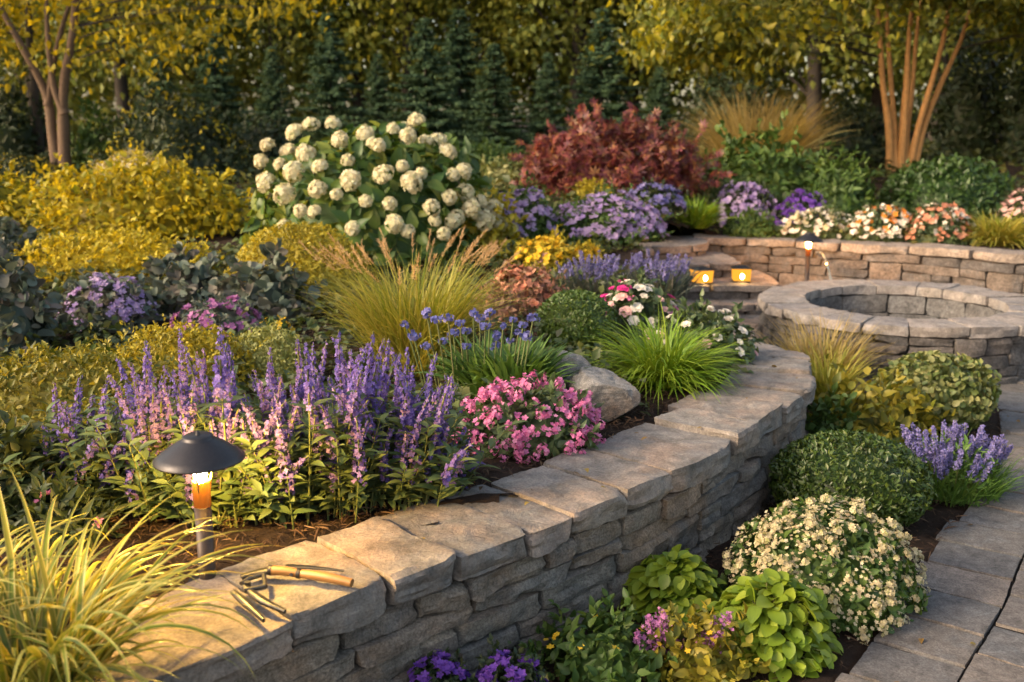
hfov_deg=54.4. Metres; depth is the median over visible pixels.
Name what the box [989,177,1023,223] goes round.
flowering mound
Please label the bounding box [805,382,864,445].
leafy shrub
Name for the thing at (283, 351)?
ground cover
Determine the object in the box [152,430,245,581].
path lamp
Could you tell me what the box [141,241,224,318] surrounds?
leafy perennial
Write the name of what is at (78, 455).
salvia
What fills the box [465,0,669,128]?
broadleaf tree
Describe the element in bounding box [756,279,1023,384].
stone basin
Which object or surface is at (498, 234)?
shrub
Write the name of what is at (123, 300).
flowering plant
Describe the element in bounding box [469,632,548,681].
violet plant
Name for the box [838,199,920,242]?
flowering mound
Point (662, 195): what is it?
flowering mound
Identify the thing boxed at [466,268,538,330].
leafy perennial
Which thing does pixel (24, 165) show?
golden shrub
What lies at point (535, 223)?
flowering mound
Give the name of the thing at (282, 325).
flowering perennial
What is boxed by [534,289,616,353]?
box ball
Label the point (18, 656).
variegated sedge
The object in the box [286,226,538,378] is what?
ornamental grass
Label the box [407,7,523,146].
spruce tree
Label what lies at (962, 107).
background shrub
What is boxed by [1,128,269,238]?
golden shrub
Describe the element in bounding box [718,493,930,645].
cream mound
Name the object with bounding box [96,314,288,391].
ground cover
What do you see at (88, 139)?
background shrub
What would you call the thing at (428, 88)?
spruce tree
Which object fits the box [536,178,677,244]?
flowering mound
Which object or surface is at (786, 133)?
feathery grass
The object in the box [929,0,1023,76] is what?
broadleaf tree
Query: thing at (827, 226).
flowering mound
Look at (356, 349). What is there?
bark mulch
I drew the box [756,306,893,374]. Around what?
dry grass
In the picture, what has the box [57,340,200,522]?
salvia
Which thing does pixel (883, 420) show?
leafy shrub
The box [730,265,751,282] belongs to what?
candle lantern
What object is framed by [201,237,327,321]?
leafy perennial
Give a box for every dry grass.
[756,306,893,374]
[785,335,886,403]
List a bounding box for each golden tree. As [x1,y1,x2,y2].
[0,0,117,158]
[0,0,342,178]
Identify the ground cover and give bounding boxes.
[0,183,759,447]
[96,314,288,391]
[232,320,318,389]
[518,587,678,681]
[643,598,770,681]
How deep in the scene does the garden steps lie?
8.65 m
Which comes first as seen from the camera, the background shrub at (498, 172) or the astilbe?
the astilbe
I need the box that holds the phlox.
[452,369,608,463]
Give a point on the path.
(971, 570)
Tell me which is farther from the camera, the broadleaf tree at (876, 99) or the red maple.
the broadleaf tree at (876, 99)
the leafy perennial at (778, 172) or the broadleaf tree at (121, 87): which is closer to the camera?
the leafy perennial at (778, 172)
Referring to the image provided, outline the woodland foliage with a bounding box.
[0,0,1021,136]
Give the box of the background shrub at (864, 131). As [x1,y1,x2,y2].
[804,86,897,162]
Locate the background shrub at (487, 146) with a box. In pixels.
[431,131,532,170]
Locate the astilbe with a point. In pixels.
(650, 621)
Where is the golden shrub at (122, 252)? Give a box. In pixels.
[1,210,227,284]
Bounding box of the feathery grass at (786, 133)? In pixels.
[670,80,857,168]
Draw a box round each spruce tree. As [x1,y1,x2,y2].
[117,53,184,147]
[183,25,254,148]
[244,46,312,147]
[287,12,377,144]
[354,54,404,138]
[375,17,472,151]
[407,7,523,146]
[451,42,540,153]
[517,51,572,153]
[558,7,647,136]
[637,66,678,136]
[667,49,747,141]
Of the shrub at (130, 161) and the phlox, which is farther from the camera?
the shrub at (130, 161)
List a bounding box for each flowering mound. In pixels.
[493,170,571,243]
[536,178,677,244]
[620,176,692,217]
[676,167,726,209]
[713,179,782,226]
[774,184,836,226]
[775,199,855,239]
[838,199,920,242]
[898,194,976,245]
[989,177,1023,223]
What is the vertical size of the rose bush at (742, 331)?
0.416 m
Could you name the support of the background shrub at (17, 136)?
on the hillside
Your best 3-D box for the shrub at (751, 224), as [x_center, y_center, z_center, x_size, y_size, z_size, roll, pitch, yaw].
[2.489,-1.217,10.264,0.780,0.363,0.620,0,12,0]
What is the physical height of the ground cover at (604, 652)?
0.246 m
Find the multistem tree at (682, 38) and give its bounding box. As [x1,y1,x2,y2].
[588,0,1023,170]
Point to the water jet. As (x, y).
(826, 262)
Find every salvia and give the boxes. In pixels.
[0,375,157,506]
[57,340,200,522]
[116,325,290,534]
[186,336,341,528]
[236,329,402,522]
[326,346,467,511]
[412,383,525,506]
[890,419,1023,507]
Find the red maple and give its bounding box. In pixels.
[506,98,736,196]
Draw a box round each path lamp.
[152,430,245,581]
[795,232,823,280]
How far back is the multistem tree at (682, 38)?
12.87 m
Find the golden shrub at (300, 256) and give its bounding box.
[224,219,376,303]
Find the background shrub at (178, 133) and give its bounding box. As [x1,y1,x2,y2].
[79,66,270,182]
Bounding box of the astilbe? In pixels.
[632,607,733,671]
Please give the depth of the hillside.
13.95 m
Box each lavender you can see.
[548,250,635,298]
[611,248,708,299]
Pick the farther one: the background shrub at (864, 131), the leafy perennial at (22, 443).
the background shrub at (864, 131)
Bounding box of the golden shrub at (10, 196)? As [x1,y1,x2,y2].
[0,159,64,227]
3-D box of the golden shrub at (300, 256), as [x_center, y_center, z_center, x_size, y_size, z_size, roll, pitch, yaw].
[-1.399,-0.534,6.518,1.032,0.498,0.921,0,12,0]
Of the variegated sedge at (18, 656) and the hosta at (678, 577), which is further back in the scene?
the hosta at (678, 577)
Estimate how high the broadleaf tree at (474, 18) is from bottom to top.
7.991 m
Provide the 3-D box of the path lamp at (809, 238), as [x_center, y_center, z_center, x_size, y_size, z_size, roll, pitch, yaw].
[2.689,-0.663,9.065,0.254,0.666,0.254,0,12,0]
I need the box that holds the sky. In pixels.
[3,2,1022,118]
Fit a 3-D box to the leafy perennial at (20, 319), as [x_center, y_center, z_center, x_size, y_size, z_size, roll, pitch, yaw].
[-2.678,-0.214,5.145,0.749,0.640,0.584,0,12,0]
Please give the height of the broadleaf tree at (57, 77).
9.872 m
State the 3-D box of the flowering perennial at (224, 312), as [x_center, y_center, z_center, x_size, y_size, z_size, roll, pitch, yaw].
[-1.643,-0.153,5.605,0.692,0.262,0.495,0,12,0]
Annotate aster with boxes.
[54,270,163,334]
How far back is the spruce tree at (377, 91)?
22.24 m
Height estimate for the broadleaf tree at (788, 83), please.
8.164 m
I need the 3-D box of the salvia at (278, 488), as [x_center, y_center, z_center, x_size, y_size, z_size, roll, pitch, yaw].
[-0.734,0.244,3.041,0.568,0.592,0.469,7,14,28]
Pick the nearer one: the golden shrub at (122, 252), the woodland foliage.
the golden shrub at (122, 252)
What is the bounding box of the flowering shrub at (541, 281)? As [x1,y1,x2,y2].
[476,252,569,314]
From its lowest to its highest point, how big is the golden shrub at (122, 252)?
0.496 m
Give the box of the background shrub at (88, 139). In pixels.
[70,94,126,171]
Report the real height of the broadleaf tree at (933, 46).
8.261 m
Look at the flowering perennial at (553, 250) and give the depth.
7.21 m
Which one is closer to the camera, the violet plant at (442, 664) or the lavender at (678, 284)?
the violet plant at (442, 664)
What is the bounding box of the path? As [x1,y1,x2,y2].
[700,285,1023,681]
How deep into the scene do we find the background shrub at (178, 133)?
12.47 m
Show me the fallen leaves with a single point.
(919, 639)
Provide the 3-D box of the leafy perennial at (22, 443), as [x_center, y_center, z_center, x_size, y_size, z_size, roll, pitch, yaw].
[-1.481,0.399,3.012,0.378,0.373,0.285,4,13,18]
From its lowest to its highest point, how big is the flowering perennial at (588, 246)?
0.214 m
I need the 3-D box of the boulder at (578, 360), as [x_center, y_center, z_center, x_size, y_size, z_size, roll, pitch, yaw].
[0.266,0.165,4.353,0.220,0.255,0.142,-2,12,-8]
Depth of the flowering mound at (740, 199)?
10.77 m
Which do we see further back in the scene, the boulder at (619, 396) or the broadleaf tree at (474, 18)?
the broadleaf tree at (474, 18)
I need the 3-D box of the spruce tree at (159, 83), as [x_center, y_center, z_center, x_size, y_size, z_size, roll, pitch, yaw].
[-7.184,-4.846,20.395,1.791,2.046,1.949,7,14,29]
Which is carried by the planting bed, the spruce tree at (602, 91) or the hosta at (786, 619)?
the hosta at (786, 619)
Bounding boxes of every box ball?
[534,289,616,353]
[768,428,937,529]
[874,152,1022,219]
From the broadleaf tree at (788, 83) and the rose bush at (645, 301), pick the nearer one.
the rose bush at (645, 301)
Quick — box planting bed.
[492,389,1004,681]
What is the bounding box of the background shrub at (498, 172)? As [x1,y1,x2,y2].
[471,152,530,189]
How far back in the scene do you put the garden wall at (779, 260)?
9.49 m
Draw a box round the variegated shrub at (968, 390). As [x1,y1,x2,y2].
[870,350,1001,431]
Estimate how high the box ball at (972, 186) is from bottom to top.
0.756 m
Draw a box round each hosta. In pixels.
[620,544,726,624]
[707,568,842,681]
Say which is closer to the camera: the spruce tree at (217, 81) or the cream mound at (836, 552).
the cream mound at (836, 552)
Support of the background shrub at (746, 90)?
on the hillside
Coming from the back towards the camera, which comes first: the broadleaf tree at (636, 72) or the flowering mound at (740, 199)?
the broadleaf tree at (636, 72)
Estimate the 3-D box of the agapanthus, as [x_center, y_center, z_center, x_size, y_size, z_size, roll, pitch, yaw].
[-0.068,0.076,4.169,0.752,0.461,0.703,12,17,44]
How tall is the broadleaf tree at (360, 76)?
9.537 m
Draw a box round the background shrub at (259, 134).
[220,110,297,170]
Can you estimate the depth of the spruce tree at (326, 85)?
20.17 m
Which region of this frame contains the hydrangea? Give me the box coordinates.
[239,112,518,269]
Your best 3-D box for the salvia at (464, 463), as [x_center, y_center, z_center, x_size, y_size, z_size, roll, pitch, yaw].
[-0.205,0.327,3.206,0.502,0.371,0.466,-3,13,-15]
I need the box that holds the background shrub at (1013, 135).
[966,19,1023,160]
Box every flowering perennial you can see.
[160,290,283,337]
[259,315,294,333]
[510,224,579,272]
[563,177,613,200]
[570,239,606,264]
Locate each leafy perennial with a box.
[0,216,44,273]
[0,237,70,357]
[0,410,75,526]
[0,464,128,558]
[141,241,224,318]
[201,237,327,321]
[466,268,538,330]
[698,109,835,212]
[795,139,884,219]
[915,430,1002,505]
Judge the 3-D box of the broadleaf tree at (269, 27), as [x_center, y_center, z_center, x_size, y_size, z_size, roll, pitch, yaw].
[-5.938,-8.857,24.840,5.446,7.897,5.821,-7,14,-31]
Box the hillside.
[18,117,1023,237]
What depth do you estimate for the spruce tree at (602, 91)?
19.70 m
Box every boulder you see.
[554,350,590,392]
[566,366,639,423]
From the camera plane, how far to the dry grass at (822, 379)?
5.67 m
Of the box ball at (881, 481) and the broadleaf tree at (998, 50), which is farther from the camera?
the broadleaf tree at (998, 50)
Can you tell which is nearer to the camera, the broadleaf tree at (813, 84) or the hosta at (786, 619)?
the hosta at (786, 619)
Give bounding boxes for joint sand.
[751,325,1023,681]
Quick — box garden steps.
[652,252,778,315]
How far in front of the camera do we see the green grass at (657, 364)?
4.47 m
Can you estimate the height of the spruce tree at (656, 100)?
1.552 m
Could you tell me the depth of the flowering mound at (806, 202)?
10.56 m
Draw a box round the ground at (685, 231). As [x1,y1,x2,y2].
[640,223,705,242]
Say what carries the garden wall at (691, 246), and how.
on the path
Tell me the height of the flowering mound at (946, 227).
0.535 m
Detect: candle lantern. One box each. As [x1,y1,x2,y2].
[690,266,715,284]
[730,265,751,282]
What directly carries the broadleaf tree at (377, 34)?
on the hillside
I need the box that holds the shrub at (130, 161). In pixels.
[88,140,190,186]
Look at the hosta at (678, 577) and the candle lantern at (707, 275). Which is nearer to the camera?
the hosta at (678, 577)
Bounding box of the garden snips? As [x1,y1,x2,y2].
[230,572,285,621]
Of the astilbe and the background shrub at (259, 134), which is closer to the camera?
the astilbe
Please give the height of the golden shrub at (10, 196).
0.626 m
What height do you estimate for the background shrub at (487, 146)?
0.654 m
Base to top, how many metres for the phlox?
0.308 m
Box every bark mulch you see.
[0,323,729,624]
[521,382,1005,681]
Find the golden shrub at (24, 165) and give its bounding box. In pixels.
[0,147,74,182]
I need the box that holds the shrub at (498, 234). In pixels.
[452,179,531,261]
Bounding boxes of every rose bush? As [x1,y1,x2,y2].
[597,266,683,341]
[642,288,769,368]
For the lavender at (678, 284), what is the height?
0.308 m
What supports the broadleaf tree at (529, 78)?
on the hillside
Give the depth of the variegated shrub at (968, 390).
5.13 m
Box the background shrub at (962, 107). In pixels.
[924,8,1013,158]
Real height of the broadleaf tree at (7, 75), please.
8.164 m
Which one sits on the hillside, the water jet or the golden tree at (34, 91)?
the golden tree at (34, 91)
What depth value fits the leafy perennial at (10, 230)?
7.14 m
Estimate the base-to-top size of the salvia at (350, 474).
0.604 m
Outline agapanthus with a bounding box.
[400,307,596,413]
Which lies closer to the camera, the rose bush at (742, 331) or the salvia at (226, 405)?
the salvia at (226, 405)
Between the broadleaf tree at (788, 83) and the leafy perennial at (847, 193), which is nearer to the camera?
the leafy perennial at (847, 193)
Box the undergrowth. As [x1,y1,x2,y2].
[0,138,1023,246]
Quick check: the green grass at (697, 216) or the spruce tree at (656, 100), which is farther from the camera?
the spruce tree at (656, 100)
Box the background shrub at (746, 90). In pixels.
[659,63,801,153]
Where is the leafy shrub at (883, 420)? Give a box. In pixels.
[808,353,957,447]
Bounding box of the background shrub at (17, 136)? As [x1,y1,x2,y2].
[0,57,49,163]
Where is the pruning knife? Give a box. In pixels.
[240,564,353,586]
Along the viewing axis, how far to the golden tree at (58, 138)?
12.49 m
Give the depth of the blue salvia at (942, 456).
4.24 m
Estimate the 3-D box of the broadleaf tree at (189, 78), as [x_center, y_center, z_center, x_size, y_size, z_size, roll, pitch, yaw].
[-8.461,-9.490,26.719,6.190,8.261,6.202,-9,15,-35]
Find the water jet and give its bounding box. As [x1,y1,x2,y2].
[815,251,831,279]
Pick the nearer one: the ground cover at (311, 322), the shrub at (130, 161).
the ground cover at (311, 322)
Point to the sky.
(870, 74)
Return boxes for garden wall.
[34,298,815,681]
[639,236,708,259]
[693,233,1023,294]
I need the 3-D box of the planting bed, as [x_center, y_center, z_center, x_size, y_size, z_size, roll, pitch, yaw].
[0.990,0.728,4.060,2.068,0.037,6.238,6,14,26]
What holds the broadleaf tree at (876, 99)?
on the hillside
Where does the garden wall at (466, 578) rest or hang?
on the ground at (685, 231)
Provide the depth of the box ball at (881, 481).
3.88 m
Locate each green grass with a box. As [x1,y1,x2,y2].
[579,301,752,406]
[676,194,735,228]
[960,202,1023,248]
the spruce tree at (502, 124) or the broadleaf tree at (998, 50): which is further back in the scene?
the broadleaf tree at (998, 50)
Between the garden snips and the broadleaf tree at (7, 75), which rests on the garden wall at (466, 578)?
the garden snips
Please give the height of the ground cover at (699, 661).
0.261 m
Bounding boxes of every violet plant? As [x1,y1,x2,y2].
[407,647,474,681]
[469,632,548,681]
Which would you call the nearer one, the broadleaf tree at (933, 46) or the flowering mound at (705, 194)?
the flowering mound at (705, 194)
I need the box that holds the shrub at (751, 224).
[715,205,785,237]
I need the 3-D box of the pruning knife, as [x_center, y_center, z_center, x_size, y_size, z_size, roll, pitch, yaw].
[-0.540,0.592,2.558,0.302,0.028,0.101,2,12,10]
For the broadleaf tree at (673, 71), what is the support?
on the hillside
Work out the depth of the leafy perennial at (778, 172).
11.34 m
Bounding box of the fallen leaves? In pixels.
[423,343,1019,681]
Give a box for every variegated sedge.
[0,465,286,681]
[0,494,113,668]
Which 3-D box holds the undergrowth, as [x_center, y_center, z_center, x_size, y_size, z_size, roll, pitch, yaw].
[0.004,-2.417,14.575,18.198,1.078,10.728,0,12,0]
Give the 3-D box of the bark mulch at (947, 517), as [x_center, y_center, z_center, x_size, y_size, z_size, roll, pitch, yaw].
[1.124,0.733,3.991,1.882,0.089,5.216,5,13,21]
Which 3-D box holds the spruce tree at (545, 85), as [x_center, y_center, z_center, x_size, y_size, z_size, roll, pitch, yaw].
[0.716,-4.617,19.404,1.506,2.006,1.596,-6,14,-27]
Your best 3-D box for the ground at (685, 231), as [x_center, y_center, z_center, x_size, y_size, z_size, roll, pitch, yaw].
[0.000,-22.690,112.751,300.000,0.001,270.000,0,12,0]
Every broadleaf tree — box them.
[0,0,144,141]
[0,3,35,86]
[6,0,261,145]
[125,0,286,129]
[176,0,378,134]
[239,0,483,126]
[294,0,513,120]
[345,0,583,120]
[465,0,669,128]
[467,0,625,135]
[538,0,696,121]
[593,0,810,104]
[631,0,975,137]
[718,0,803,105]
[789,4,987,135]
[838,0,1018,140]
[903,9,1023,101]
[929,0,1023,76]

